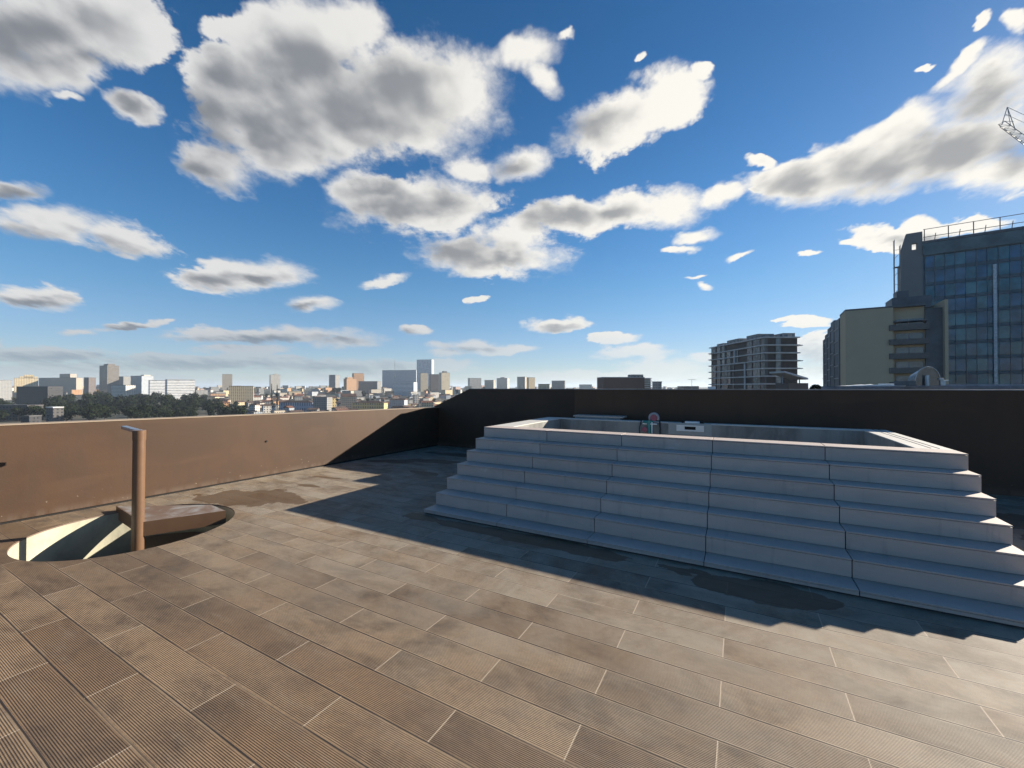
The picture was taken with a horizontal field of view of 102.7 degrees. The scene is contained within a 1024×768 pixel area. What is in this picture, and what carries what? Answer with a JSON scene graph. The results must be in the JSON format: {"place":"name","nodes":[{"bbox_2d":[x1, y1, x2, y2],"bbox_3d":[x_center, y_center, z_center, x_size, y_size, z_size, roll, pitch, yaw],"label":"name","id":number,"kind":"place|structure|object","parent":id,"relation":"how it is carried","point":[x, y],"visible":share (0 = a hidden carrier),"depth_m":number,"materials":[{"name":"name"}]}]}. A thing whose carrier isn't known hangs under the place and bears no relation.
{"place":"outdoors","nodes":[
{"label":"outdoors","id":0,"kind":"place"},
{"bbox_2d":[0,387,808,533],"bbox_3d":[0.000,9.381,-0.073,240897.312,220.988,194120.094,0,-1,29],"label":"ground","id":1,"kind":"structure","parent":0,"point":[200,412],"depth_m":904.79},
{"bbox_2d":[0,409,10,421],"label":"tree","id":2,"kind":"object","parent":1,"relation":"on","point":[3,413],"visible":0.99,"depth_m":412.49,"materials":[{"name":"green plant"}]},
{"bbox_2d":[0,380,11,399],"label":"apartment block","id":3,"kind":"structure","parent":1,"relation":"on","point":[5,389],"depth_m":919.94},
{"bbox_2d":[9,406,24,420],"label":"tree","id":4,"kind":"object","parent":1,"relation":"on","point":[17,411],"visible":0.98,"depth_m":419.85,"materials":[{"name":"green plant"}]},
{"bbox_2d":[0,404,43,419],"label":"warehouse","id":5,"kind":"structure","parent":1,"relation":"on","point":[11,416],"depth_m":430.29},
{"bbox_2d":[14,375,37,394],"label":"apartment block","id":6,"kind":"structure","parent":1,"relation":"on","point":[28,380],"depth_m":1248.67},
{"bbox_2d":[20,415,41,422],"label":"warehouse","id":7,"kind":"structure","parent":1,"relation":"on","point":[30,418],"depth_m":331.85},
{"bbox_2d":[26,406,37,414],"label":"tree","id":8,"kind":"object","parent":1,"relation":"on","point":[29,410],"visible":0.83,"depth_m":425.06,"materials":[{"name":"green plant"}]},
{"bbox_2d":[32,407,45,416],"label":"tree","id":9,"kind":"object","parent":1,"relation":"on","point":[40,411],"visible":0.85,"depth_m":424.11,"materials":[{"name":"green plant"}]},
{"bbox_2d":[16,386,62,403],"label":"warehouse","id":10,"kind":"structure","parent":1,"relation":"on","point":[31,394],"depth_m":640.31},
{"bbox_2d":[46,407,63,421],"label":"building","id":11,"kind":"structure","parent":1,"relation":"on","point":[54,414],"depth_m":400.37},
{"bbox_2d":[47,395,66,404],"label":"tree","id":12,"kind":"object","parent":1,"relation":"on","point":[59,398],"visible":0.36,"depth_m":610.89,"materials":[{"name":"green plant"}]},
{"bbox_2d":[39,374,82,393],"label":"apartment block","id":13,"kind":"structure","parent":1,"relation":"on","point":[68,382],"depth_m":1292.28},
{"bbox_2d":[62,396,73,402],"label":"tree","id":14,"kind":"object","parent":1,"relation":"on","point":[69,398],"visible":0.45,"depth_m":653.59,"materials":[{"name":"green plant"}]},
{"bbox_2d":[64,407,76,420],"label":"tree","id":15,"kind":"object","parent":1,"relation":"on","point":[68,413],"visible":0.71,"depth_m":413.24,"materials":[{"name":"green plant"}]},
{"bbox_2d":[70,390,81,394],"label":"apartment block","id":16,"kind":"structure","parent":1,"relation":"on","point":[76,392],"depth_m":1225.73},
{"bbox_2d":[79,407,98,419],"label":"tree","id":17,"kind":"object","parent":1,"relation":"on","point":[90,413],"visible":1,"depth_m":408.03,"materials":[{"name":"green plant"}]},
{"bbox_2d":[81,392,97,403],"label":"tree","id":18,"kind":"object","parent":1,"relation":"on","point":[88,397],"visible":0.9,"depth_m":561.42,"materials":[{"name":"green plant"}]},
{"bbox_2d":[84,377,95,394],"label":"apartment block","id":19,"kind":"structure","parent":1,"relation":"on","point":[89,384],"depth_m":1151.24,"materials":[{"name":"concrete"}]},
{"bbox_2d":[90,403,105,419],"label":"tree","id":20,"kind":"object","parent":1,"relation":"on","point":[101,408],"visible":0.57,"depth_m":421.26,"materials":[{"name":"green plant"}]},
{"bbox_2d":[98,398,112,404],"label":"tree","id":21,"kind":"object","parent":1,"relation":"on","point":[105,401],"visible":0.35,"depth_m":613.55,"materials":[{"name":"green plant"}]},
{"bbox_2d":[100,405,115,419],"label":"tree","id":22,"kind":"object","parent":1,"relation":"on","point":[106,414],"visible":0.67,"depth_m":449.81,"materials":[{"name":"green plant"}]},
{"bbox_2d":[99,364,118,394],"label":"tower block","id":23,"kind":"structure","parent":1,"relation":"on","point":[108,375],"depth_m":1199.10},
{"bbox_2d":[109,397,125,409],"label":"tree","id":24,"kind":"object","parent":1,"relation":"on","point":[118,402],"visible":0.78,"depth_m":568.01,"materials":[{"name":"green plant"}]},
{"bbox_2d":[111,385,135,397],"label":"warehouse","id":25,"kind":"structure","parent":1,"relation":"on","point":[124,390],"depth_m":860.75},
{"bbox_2d":[119,376,130,384],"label":"apartment block","id":26,"kind":"structure","parent":1,"relation":"on","point":[124,380],"depth_m":1281.12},
{"bbox_2d":[123,398,136,407],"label":"tree","id":27,"kind":"object","parent":1,"relation":"on","point":[128,402],"visible":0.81,"depth_m":565.18,"materials":[{"name":"green plant"}]},
{"bbox_2d":[123,407,138,418],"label":"tree","id":28,"kind":"object","parent":1,"relation":"on","point":[133,413],"visible":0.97,"depth_m":400.27,"materials":[{"name":"green plant"}]},
{"bbox_2d":[131,375,152,393],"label":"office building","id":29,"kind":"structure","parent":1,"relation":"on","point":[141,382],"depth_m":1219.22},
{"bbox_2d":[137,410,146,417],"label":"tree","id":30,"kind":"object","parent":1,"relation":"on","point":[141,414],"visible":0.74,"depth_m":413.73,"materials":[{"name":"green plant"}]},
{"bbox_2d":[137,396,151,404],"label":"tree","id":31,"kind":"object","parent":1,"relation":"on","point":[143,400],"visible":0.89,"depth_m":583.78,"materials":[{"name":"green plant"}]},
{"bbox_2d":[138,404,152,417],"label":"tree","id":32,"kind":"object","parent":1,"relation":"on","point":[147,409],"visible":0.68,"depth_m":426.86,"materials":[{"name":"green plant"}]},
{"bbox_2d":[149,397,158,406],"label":"tree","id":33,"kind":"object","parent":1,"relation":"on","point":[151,402],"visible":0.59,"depth_m":620.60,"materials":[{"name":"green plant"}]},
{"bbox_2d":[148,380,164,395],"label":"office building","id":34,"kind":"structure","parent":1,"relation":"on","point":[157,386],"depth_m":978.26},
{"bbox_2d":[151,407,161,417],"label":"tree","id":35,"kind":"object","parent":1,"relation":"on","point":[156,411],"visible":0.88,"depth_m":455.19,"materials":[{"name":"green plant"}]},
{"bbox_2d":[151,406,165,417],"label":"tree","id":36,"kind":"object","parent":1,"relation":"on","point":[153,414],"visible":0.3,"depth_m":464.74,"materials":[{"name":"green plant"}]},
{"bbox_2d":[153,404,171,416],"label":"tree","id":37,"kind":"object","parent":1,"relation":"on","point":[162,406],"visible":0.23,"depth_m":487.32,"materials":[{"name":"green plant"}]},
{"bbox_2d":[159,395,171,403],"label":"tree","id":38,"kind":"object","parent":1,"relation":"on","point":[167,399],"visible":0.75,"depth_m":563.68,"materials":[{"name":"green plant"}]},
{"bbox_2d":[165,409,174,416],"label":"tree","id":39,"kind":"object","parent":1,"relation":"on","point":[170,414],"visible":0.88,"depth_m":402.32,"materials":[{"name":"green plant"}]},
{"bbox_2d":[165,379,194,398],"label":"office building","id":40,"kind":"structure","parent":1,"relation":"on","point":[177,388],"depth_m":896.21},
{"bbox_2d":[174,409,186,416],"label":"tree","id":41,"kind":"object","parent":1,"relation":"on","point":[181,413],"visible":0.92,"depth_m":426.82,"materials":[{"name":"green plant"}]},
{"bbox_2d":[179,404,192,411],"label":"tree","id":42,"kind":"object","parent":1,"relation":"on","point":[187,407],"visible":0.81,"depth_m":520.94,"materials":[{"name":"green plant"}]},
{"bbox_2d":[182,398,201,410],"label":"tree","id":43,"kind":"object","parent":1,"relation":"on","point":[195,403],"visible":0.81,"depth_m":571.59,"materials":[{"name":"green plant"}]},
{"bbox_2d":[185,409,198,415],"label":"tree","id":44,"kind":"object","parent":1,"relation":"on","point":[191,413],"visible":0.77,"depth_m":450.02,"materials":[{"name":"green plant"}]},
{"bbox_2d":[188,391,199,398],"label":"tree","id":45,"kind":"object","parent":1,"relation":"on","point":[194,395],"visible":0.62,"depth_m":714.14,"materials":[{"name":"green plant"}]},
{"bbox_2d":[195,390,207,396],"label":"apartment block","id":46,"kind":"structure","parent":1,"relation":"on","point":[200,392],"depth_m":1122.85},
{"bbox_2d":[199,399,215,410],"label":"tree","id":47,"kind":"object","parent":1,"relation":"on","point":[203,406],"visible":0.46,"depth_m":588.60,"materials":[{"name":"green plant"}]},
{"bbox_2d":[205,401,216,408],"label":"tree","id":48,"kind":"object","parent":1,"relation":"on","point":[211,405],"visible":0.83,"depth_m":509.57,"materials":[{"name":"green plant"}]},
{"bbox_2d":[207,408,215,415],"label":"tree","id":49,"kind":"object","parent":1,"relation":"on","point":[210,412],"visible":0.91,"depth_m":458.57,"materials":[{"name":"green plant"}]},
{"bbox_2d":[210,393,225,395],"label":"apartment block","id":50,"kind":"structure","parent":1,"relation":"on","point":[217,394],"depth_m":1018.59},
{"bbox_2d":[214,403,224,411],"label":"tree","id":51,"kind":"object","parent":1,"relation":"on","point":[219,405],"visible":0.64,"depth_m":559.72,"materials":[{"name":"green plant"}]},
{"bbox_2d":[219,406,232,414],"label":"tree","id":52,"kind":"object","parent":1,"relation":"on","point":[225,410],"visible":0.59,"depth_m":472.19,"materials":[{"name":"green plant"}]},
{"bbox_2d":[222,374,231,389],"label":"apartment block","id":53,"kind":"structure","parent":1,"relation":"on","point":[226,381],"depth_m":1498.85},
{"bbox_2d":[232,407,246,414],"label":"tree","id":54,"kind":"object","parent":1,"relation":"on","point":[237,410],"visible":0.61,"depth_m":423.57,"materials":[{"name":"green plant"}]},
{"bbox_2d":[229,386,253,403],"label":"apartment block","id":55,"kind":"structure","parent":1,"relation":"on","point":[241,393],"depth_m":820.00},
{"bbox_2d":[249,403,259,410],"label":"house","id":56,"kind":"structure","parent":1,"relation":"on","point":[254,406],"depth_m":540.62,"materials":[{"name":"concrete"}]},
{"bbox_2d":[261,404,271,412],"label":"house","id":57,"kind":"structure","parent":1,"relation":"on","point":[266,408],"depth_m":519.65,"materials":[{"name":"concrete"}]},
{"bbox_2d":[269,374,279,392],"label":"tower block","id":58,"kind":"structure","parent":1,"relation":"on","point":[274,380],"depth_m":1350.21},
{"bbox_2d":[279,400,312,411],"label":"row house","id":59,"kind":"structure","parent":1,"relation":"on","point":[304,405],"depth_m":599.76,"materials":[{"name":"concrete"}]},
{"bbox_2d":[313,397,331,410],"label":"house","id":60,"kind":"structure","parent":1,"relation":"on","point":[323,403],"depth_m":560.08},
{"bbox_2d":[324,387,334,393],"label":"apartment block","id":61,"kind":"structure","parent":1,"relation":"on","point":[327,390],"depth_m":1270.51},
{"bbox_2d":[329,396,335,407],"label":"house","id":62,"kind":"structure","parent":1,"relation":"on","point":[333,401],"depth_m":600.80,"materials":[{"name":"concrete"}]},
{"bbox_2d":[329,375,339,387],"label":"apartment block","id":63,"kind":"structure","parent":1,"relation":"on","point":[334,380],"depth_m":1501.62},
{"bbox_2d":[341,393,356,408],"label":"house","id":64,"kind":"structure","parent":1,"relation":"on","point":[347,400],"depth_m":640.19,"materials":[{"name":"concrete"}]},
{"bbox_2d":[344,377,355,389],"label":"apartment block","id":65,"kind":"structure","parent":1,"relation":"on","point":[349,383],"depth_m":1247.06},
{"bbox_2d":[352,373,363,389],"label":"apartment block","id":66,"kind":"structure","parent":1,"relation":"on","point":[358,376],"depth_m":1597.89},
{"bbox_2d":[358,381,380,393],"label":"apartment block","id":67,"kind":"structure","parent":1,"relation":"on","point":[364,386],"depth_m":1301.13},
{"bbox_2d":[352,401,387,409],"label":"row house","id":68,"kind":"structure","parent":1,"relation":"on","point":[362,405],"depth_m":560.48,"materials":[{"name":"concrete"}]},
{"bbox_2d":[368,389,380,392],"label":"apartment block","id":69,"kind":"structure","parent":1,"relation":"on","point":[374,390],"depth_m":1261.54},
{"bbox_2d":[389,398,407,408],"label":"house","id":70,"kind":"structure","parent":1,"relation":"on","point":[397,401],"depth_m":620.80,"materials":[{"name":"concrete"}]},
{"bbox_2d":[382,370,416,388],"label":"hospital building","id":71,"kind":"structure","parent":1,"relation":"on","point":[389,377],"depth_m":1902.38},
{"bbox_2d":[393,382,416,395],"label":"office building","id":72,"kind":"structure","parent":1,"relation":"on","point":[402,388],"depth_m":1148.16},
{"bbox_2d":[413,394,418,403],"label":"house","id":73,"kind":"structure","parent":1,"relation":"on","point":[415,398],"depth_m":700.55,"materials":[{"name":"concrete"}]},
{"bbox_2d":[419,373,427,391],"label":"apartment block","id":74,"kind":"structure","parent":1,"relation":"on","point":[423,381],"depth_m":1500.15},
{"bbox_2d":[417,359,433,388],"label":"tower block","id":75,"kind":"structure","parent":1,"relation":"on","point":[425,366],"depth_m":1850.34,"materials":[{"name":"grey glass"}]},
{"bbox_2d":[420,401,433,406],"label":"house","id":76,"kind":"structure","parent":1,"relation":"on","point":[426,403],"depth_m":560.08,"materials":[{"name":"concrete"}]},
{"bbox_2d":[429,374,438,391],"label":"apartment block","id":77,"kind":"structure","parent":1,"relation":"on","point":[433,382],"depth_m":1450.98,"materials":[{"name":"concrete"}]},
{"bbox_2d":[439,371,449,392],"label":"tower block","id":78,"kind":"structure","parent":1,"relation":"on","point":[444,380],"depth_m":1399.39,"materials":[{"name":"concrete"}]},
{"bbox_2d":[441,390,452,394],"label":"apartment block","id":79,"kind":"structure","parent":1,"relation":"on","point":[444,392],"depth_m":1090.86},
{"bbox_2d":[468,378,480,388],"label":"apartment block","id":80,"kind":"structure","parent":1,"relation":"on","point":[474,383],"depth_m":1699.74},
{"bbox_2d":[485,380,494,388],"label":"apartment block","id":81,"kind":"structure","parent":1,"relation":"on","point":[489,384],"depth_m":1599.44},
{"bbox_2d":[497,377,508,388],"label":"apartment block","id":82,"kind":"structure","parent":1,"relation":"on","point":[502,382],"depth_m":1648.79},
{"bbox_2d":[517,377,526,388],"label":"tower block","id":83,"kind":"structure","parent":1,"relation":"on","point":[521,382],"depth_m":1300.12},
{"bbox_2d":[527,377,534,388],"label":"apartment block","id":84,"kind":"structure","parent":1,"relation":"on","point":[530,382],"depth_m":1349.22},
{"bbox_2d":[538,384,549,388],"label":"apartment block","id":85,"kind":"structure","parent":1,"relation":"on","point":[543,386],"depth_m":699.97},
{"bbox_2d":[552,381,565,388],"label":"apartment block","id":86,"kind":"structure","parent":1,"relation":"on","point":[558,384],"depth_m":1300.23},
{"bbox_2d":[579,384,591,388],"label":"apartment block","id":87,"kind":"structure","parent":1,"relation":"on","point":[585,386],"depth_m":1499.96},
{"bbox_2d":[597,374,651,388],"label":"brick building","id":88,"kind":"structure","parent":1,"relation":"on","point":[635,381],"depth_m":330.45,"materials":[{"name":"brick"}]},
{"bbox_2d":[652,381,661,388],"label":"apartment block","id":89,"kind":"structure","parent":1,"relation":"on","point":[656,384],"depth_m":420.36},
{"bbox_2d":[677,386,698,388],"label":"warehouse","id":90,"kind":"structure","parent":1,"relation":"on","point":[688,387],"depth_m":499.98,"materials":[{"name":"brick"}]},
{"bbox_2d":[708,333,802,388],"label":"balconied building","id":91,"kind":"structure","parent":1,"relation":"on","point":[750,362],"depth_m":166.26,"materials":[{"name":"grey concrete"}]},
{"bbox_2d":[769,371,807,388],"bbox_3d":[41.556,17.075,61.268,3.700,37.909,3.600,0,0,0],"label":"plant room","id":92,"kind":"object","parent":1,"relation":"on","point":[787,375],"visible":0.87,"depth_m":60.35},
{"bbox_2d":[822,290,948,385],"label":"beige building","id":93,"kind":"structure","parent":1,"relation":"on","point":[901,336],"depth_m":88.84,"materials":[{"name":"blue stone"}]},
{"bbox_2d":[896,376,909,380],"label":"window","id":94,"kind":"structure","parent":93,"relation":"in","point":[898,378],"depth_m":87.97,"materials":[{"name":"grey glass"}]},
{"bbox_2d":[895,318,922,324],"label":"window","id":95,"kind":"structure","parent":93,"relation":"in","point":[915,318],"depth_m":87.57,"materials":[{"name":"grey glass"}]},
{"bbox_2d":[895,332,922,338],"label":"window","id":96,"kind":"structure","parent":93,"relation":"in","point":[904,335],"depth_m":87.56,"materials":[{"name":"grey glass"}]},
{"bbox_2d":[895,347,923,352],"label":"window","id":97,"kind":"structure","parent":93,"relation":"in","point":[908,349],"depth_m":87.33,"materials":[{"name":"grey glass"}]},
{"bbox_2d":[896,361,923,367],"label":"window","id":98,"kind":"structure","parent":93,"relation":"in","point":[918,363],"depth_m":87.44,"materials":[{"name":"grey glass"}]},
{"bbox_2d":[893,240,900,293],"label":"lattice mast","id":99,"kind":"object","parent":1,"relation":"on","point":[894,257],"visible":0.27,"depth_m":104.21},
{"bbox_2d":[897,213,1023,383],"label":"glass tower","id":100,"kind":"structure","parent":1,"relation":"on","point":[976,280],"depth_m":94.92,"materials":[{"name":"blue glass"}]},
{"bbox_2d":[998,107,1023,144],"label":"tower crane","id":101,"kind":"object","parent":1,"relation":"on","point":[1007,131],"visible":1,"depth_m":120.57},
{"bbox_2d":[0,445,1023,767],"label":"floor","id":102,"kind":"structure","parent":0,"point":[364,613],"depth_m":2.38,"materials":[{"name":"tile"}]},
{"bbox_2d":[7,504,234,561],"bbox_3d":[-4.168,2.986,4.534,1.811,2.800,1.811,0,-1,29],"label":"stair shaft","id":103,"kind":"object","parent":102,"relation":"on","point":[101,536],"visible":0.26,"depth_m":4.80,"materials":[{"name":"beige paint"}]},
{"bbox_2d":[116,426,225,551],"bbox_3d":[-4.152,2.398,4.543,1.709,3.776,1.743,0,0,-17],"label":"spiral stair","id":104,"kind":"object","parent":103,"relation":"on","point":[139,518],"visible":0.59,"depth_m":4.72,"materials":[{"name":"brown metal"}]},
{"bbox_2d":[0,407,438,524],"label":"parapet wall","id":105,"kind":"structure","parent":102,"relation":"on","point":[53,468],"depth_m":6.03,"materials":[{"name":"brown paint"}]},
{"bbox_2d":[424,417,1023,628],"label":"stepped pool","id":106,"kind":"structure","parent":102,"relation":"on","point":[889,517],"depth_m":3.96,"materials":[{"name":"ceramic"}]},
{"bbox_2d":[573,414,626,419],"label":"paving slab","id":107,"kind":"structure","parent":106,"relation":"on","point":[616,417],"depth_m":7.84,"materials":[{"name":"stone"}]},
{"bbox_2d":[639,412,660,433],"bbox_3d":[2.390,0.826,7.099,0.362,0.670,0.118,0,-1,29],"label":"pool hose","id":108,"kind":"object","parent":106,"relation":"attached to","point":[653,416],"visible":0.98,"depth_m":7.07,"materials":[{"name":"plastic"}]},
{"bbox_2d":[682,420,703,423],"bbox_3d":[3.061,0.637,6.931,0.340,0.040,0.160,0,-1,29],"label":"skimmer lid","id":109,"kind":"object","parent":106,"relation":"on","point":[700,422],"visible":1,"depth_m":6.91,"materials":[{"name":"white plastic"}]},
{"bbox_2d":[0,0,1023,387],"label":"sky","id":110,"kind":"structure","parent":0,"point":[303,192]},
{"bbox_2d":[434,389,1023,496],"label":"back wall","id":111,"kind":"structure","parent":0,"point":[983,429],"depth_m":6.79,"materials":[{"name":"brown paint"}]},
{"bbox_2d":[821,384,1023,389],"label":"neighbour roof","id":112,"kind":"structure","parent":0,"point":[989,386],"depth_m":27.19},
{"bbox_2d":[809,384,820,388],"bbox_3d":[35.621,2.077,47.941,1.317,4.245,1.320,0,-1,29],"label":"round shrub","id":113,"kind":"object","parent":112,"relation":"on","point":[815,386],"visible":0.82,"depth_m":47.81,"materials":[{"name":"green plant"}]},
{"bbox_2d":[894,366,948,385],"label":"roof dome","id":114,"kind":"structure","parent":112,"relation":"on","point":[927,376],"depth_m":26.03,"materials":[{"name":"concrete"}]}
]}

